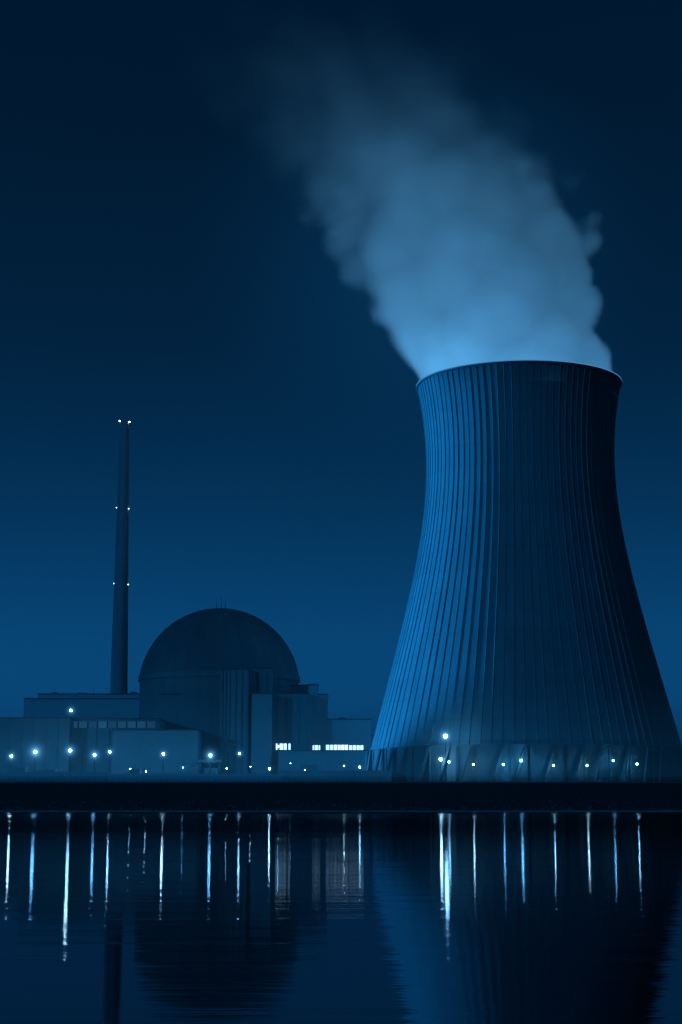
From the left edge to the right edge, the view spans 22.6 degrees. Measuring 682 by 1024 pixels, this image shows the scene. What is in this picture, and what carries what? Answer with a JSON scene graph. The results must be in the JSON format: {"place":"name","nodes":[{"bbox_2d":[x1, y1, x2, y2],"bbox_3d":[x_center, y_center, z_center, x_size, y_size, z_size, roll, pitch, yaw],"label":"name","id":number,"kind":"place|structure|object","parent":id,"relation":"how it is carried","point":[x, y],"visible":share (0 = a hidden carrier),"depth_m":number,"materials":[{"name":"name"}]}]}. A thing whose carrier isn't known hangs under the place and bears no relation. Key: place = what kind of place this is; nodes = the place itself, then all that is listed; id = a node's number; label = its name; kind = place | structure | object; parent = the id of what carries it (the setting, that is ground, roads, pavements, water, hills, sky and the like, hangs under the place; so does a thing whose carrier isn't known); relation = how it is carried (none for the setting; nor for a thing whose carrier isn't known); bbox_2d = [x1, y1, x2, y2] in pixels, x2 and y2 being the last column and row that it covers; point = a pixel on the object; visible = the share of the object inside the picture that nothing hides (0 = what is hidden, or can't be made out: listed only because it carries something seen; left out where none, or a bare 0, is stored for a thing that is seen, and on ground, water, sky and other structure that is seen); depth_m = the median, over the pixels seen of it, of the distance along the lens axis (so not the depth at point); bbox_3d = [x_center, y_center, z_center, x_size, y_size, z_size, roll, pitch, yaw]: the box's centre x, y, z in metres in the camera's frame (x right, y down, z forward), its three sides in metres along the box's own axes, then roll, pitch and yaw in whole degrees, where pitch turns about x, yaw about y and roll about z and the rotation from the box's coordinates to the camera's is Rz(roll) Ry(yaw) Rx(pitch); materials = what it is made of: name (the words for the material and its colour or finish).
{"place":"outdoors","nodes":[
{"label":"outdoors","id":0,"kind":"place"},
{"bbox_2d":[24,699,138,717],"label":"turbine hall","id":1,"kind":"structure","parent":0,"point":[104,708],"depth_m":766.11,"materials":[{"name":"grey concrete"}]},
{"bbox_2d":[0,812,681,1023],"bbox_3d":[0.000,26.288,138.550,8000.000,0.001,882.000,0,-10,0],"label":"water","id":2,"kind":"structure","parent":0,"point":[340,917],"depth_m":38.16,"materials":[{"name":"liquid"}]},
{"bbox_2d":[0,782,681,810],"bbox_3d":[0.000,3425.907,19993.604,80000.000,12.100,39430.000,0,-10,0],"label":"ground","id":3,"kind":"structure","parent":0,"point":[211,796],"depth_m":580.44,"materials":[{"name":"black stone"}]},
{"bbox_2d":[0,718,71,771],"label":"hall","id":4,"kind":"structure","parent":3,"relation":"on","point":[63,754],"depth_m":694.07,"materials":[{"name":"concrete"}]},
{"bbox_2d":[0,772,108,781],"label":"front wall","id":5,"kind":"structure","parent":3,"relation":"on","point":[43,776],"depth_m":654.27,"materials":[{"name":"concrete"}]},
{"bbox_2d":[38,694,138,697],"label":"roof","id":6,"kind":"structure","parent":3,"relation":"on","point":[88,695],"depth_m":769.05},
{"bbox_2d":[71,719,164,773],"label":"auxiliary block","id":7,"kind":"structure","parent":3,"relation":"on","point":[101,747],"depth_m":699.95,"materials":[{"name":"concrete"}]},
{"bbox_2d":[110,421,128,692],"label":"vent stack","id":8,"kind":"object","parent":3,"relation":"on","point":[119,670],"visible":0.81,"depth_m":803.68,"materials":[{"name":"concrete"}]},
{"bbox_2d":[112,731,201,773],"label":"auxiliary block","id":9,"kind":"structure","parent":3,"relation":"on","point":[143,751],"depth_m":691.61,"materials":[{"name":"concrete"}]},
{"bbox_2d":[6,670,309,773],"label":"wall panel seams","id":10,"kind":"object","parent":3,"relation":"on","point":[220,727],"visible":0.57,"depth_m":706.58,"materials":[{"name":"metal"}]},
{"bbox_2d":[9,760,317,773],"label":"yard sheds","id":11,"kind":"object","parent":3,"relation":"on","point":[186,769],"visible":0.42,"depth_m":681.68,"materials":[{"name":"concrete"}]},
{"bbox_2d":[159,694,179,728],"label":"building","id":12,"kind":"structure","parent":3,"relation":"on","point":[169,705],"depth_m":724.25,"materials":[{"name":"concrete"}]},
{"bbox_2d":[108,774,282,781],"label":"front wall","id":13,"kind":"structure","parent":3,"relation":"on","point":[201,777],"depth_m":652.23,"materials":[{"name":"concrete"}]},
{"bbox_2d":[138,671,299,773],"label":"reactor drum","id":14,"kind":"object","parent":3,"relation":"on","point":[200,699],"visible":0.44,"depth_m":723.41,"materials":[{"name":"concrete"}]},
{"bbox_2d":[140,608,298,675],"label":"reactor dome","id":15,"kind":"structure","parent":14,"relation":"on","point":[215,639],"depth_m":735.79,"materials":[{"name":"concrete"}]},
{"bbox_2d":[11,720,445,781],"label":"lamp posts","id":16,"kind":"object","parent":3,"relation":"on","point":[210,760],"visible":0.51,"depth_m":674.94,"materials":[{"name":"grey metal"}]},
{"bbox_2d":[10,710,637,769],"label":"lights","id":17,"kind":"object","parent":16,"relation":"attached to","point":[210,755],"visible":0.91,"depth_m":675.02},
{"bbox_2d":[221,670,246,773],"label":"building","id":18,"kind":"structure","parent":3,"relation":"on","point":[237,729],"depth_m":707.36,"materials":[{"name":"concrete"}]},
{"bbox_2d":[248,669,272,773],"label":"building wall","id":19,"kind":"structure","parent":3,"relation":"on","point":[253,680],"depth_m":713.86,"materials":[{"name":"concrete"}]},
{"bbox_2d":[251,694,271,773],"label":"annex","id":20,"kind":"object","parent":3,"relation":"on","point":[261,738],"visible":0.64,"depth_m":702.90,"materials":[{"name":"concrete"}]},
{"bbox_2d":[272,694,308,773],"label":"block","id":21,"kind":"structure","parent":3,"relation":"on","point":[303,719],"depth_m":711.40,"materials":[{"name":"concrete"}]},
{"bbox_2d":[290,686,307,692],"bbox_3d":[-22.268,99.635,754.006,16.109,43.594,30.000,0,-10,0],"label":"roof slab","id":22,"kind":"structure","parent":21,"relation":"on","point":[298,689],"depth_m":742.63,"materials":[{"name":"concrete"}]},
{"bbox_2d":[308,685,317,749],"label":"building wall","id":23,"kind":"structure","parent":3,"relation":"on","point":[313,690],"depth_m":719.88,"materials":[{"name":"concrete"}]},
{"bbox_2d":[279,751,366,773],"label":"building","id":24,"kind":"structure","parent":3,"relation":"on","point":[338,760],"depth_m":698.86,"materials":[{"name":"concrete"}]},
{"bbox_2d":[0,668,373,750],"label":"building parapets","id":25,"kind":"object","parent":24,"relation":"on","point":[164,720],"visible":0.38,"depth_m":710.89,"materials":[{"name":"concrete"}]},
{"bbox_2d":[74,721,155,727],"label":"dim windows","id":26,"kind":"structure","parent":25,"relation":"on","point":[114,724],"depth_m":701.27,"materials":[{"name":"blue glass"}]},
{"bbox_2d":[26,688,359,718],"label":"roof equipment","id":27,"kind":"object","parent":25,"relation":"on","point":[136,692],"visible":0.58,"depth_m":751.28,"materials":[{"name":"metal"}]},
{"bbox_2d":[276,744,362,749],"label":"lit window","id":28,"kind":"structure","parent":25,"relation":"on","point":[329,747],"depth_m":717.46,"materials":[{"name":"white glass"}]},
{"bbox_2d":[318,695,327,749],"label":"building wall","id":29,"kind":"structure","parent":3,"relation":"on","point":[322,717],"depth_m":719.56,"materials":[{"name":"concrete"}]},
{"bbox_2d":[283,771,391,781],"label":"front wall","id":30,"kind":"structure","parent":3,"relation":"on","point":[330,776],"depth_m":648.34,"materials":[{"name":"concrete"}]},
{"bbox_2d":[3,777,676,781],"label":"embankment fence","id":31,"kind":"object","parent":3,"relation":"on","point":[367,779],"visible":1,"depth_m":594.75,"materials":[{"name":"black metal"}]},
{"bbox_2d":[0,811,681,811],"bbox_3d":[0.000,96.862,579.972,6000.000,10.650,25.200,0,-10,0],"label":"bank kerbs","id":32,"kind":"structure","parent":3,"relation":"on","point":[340,811],"depth_m":566.74,"materials":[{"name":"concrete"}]},
{"bbox_2d":[327,720,370,749],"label":"block","id":33,"kind":"structure","parent":3,"relation":"on","point":[348,732],"depth_m":718.57,"materials":[{"name":"concrete"}]},
{"bbox_2d":[364,745,681,781],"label":"support columns","id":34,"kind":"structure","parent":3,"relation":"on","point":[368,761],"depth_m":638.27,"materials":[{"name":"concrete"}]},
{"bbox_2d":[371,360,681,748],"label":"cooling tower","id":35,"kind":"structure","parent":34,"relation":"on","point":[524,622],"depth_m":668.62,"materials":[{"name":"concrete"}]},
{"bbox_2d":[416,359,621,384],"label":"cooling tower rim","id":36,"kind":"object","parent":35,"relation":"on","point":[518,360],"visible":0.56,"depth_m":681.94,"materials":[{"name":"concrete"}]},
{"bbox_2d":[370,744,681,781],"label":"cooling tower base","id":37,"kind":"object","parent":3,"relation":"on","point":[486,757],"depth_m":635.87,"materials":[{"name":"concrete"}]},
{"bbox_2d":[0,0,681,744],"label":"sky","id":38,"kind":"structure","parent":0,"point":[244,235],"materials":[{"name":"blue"}]}
]}

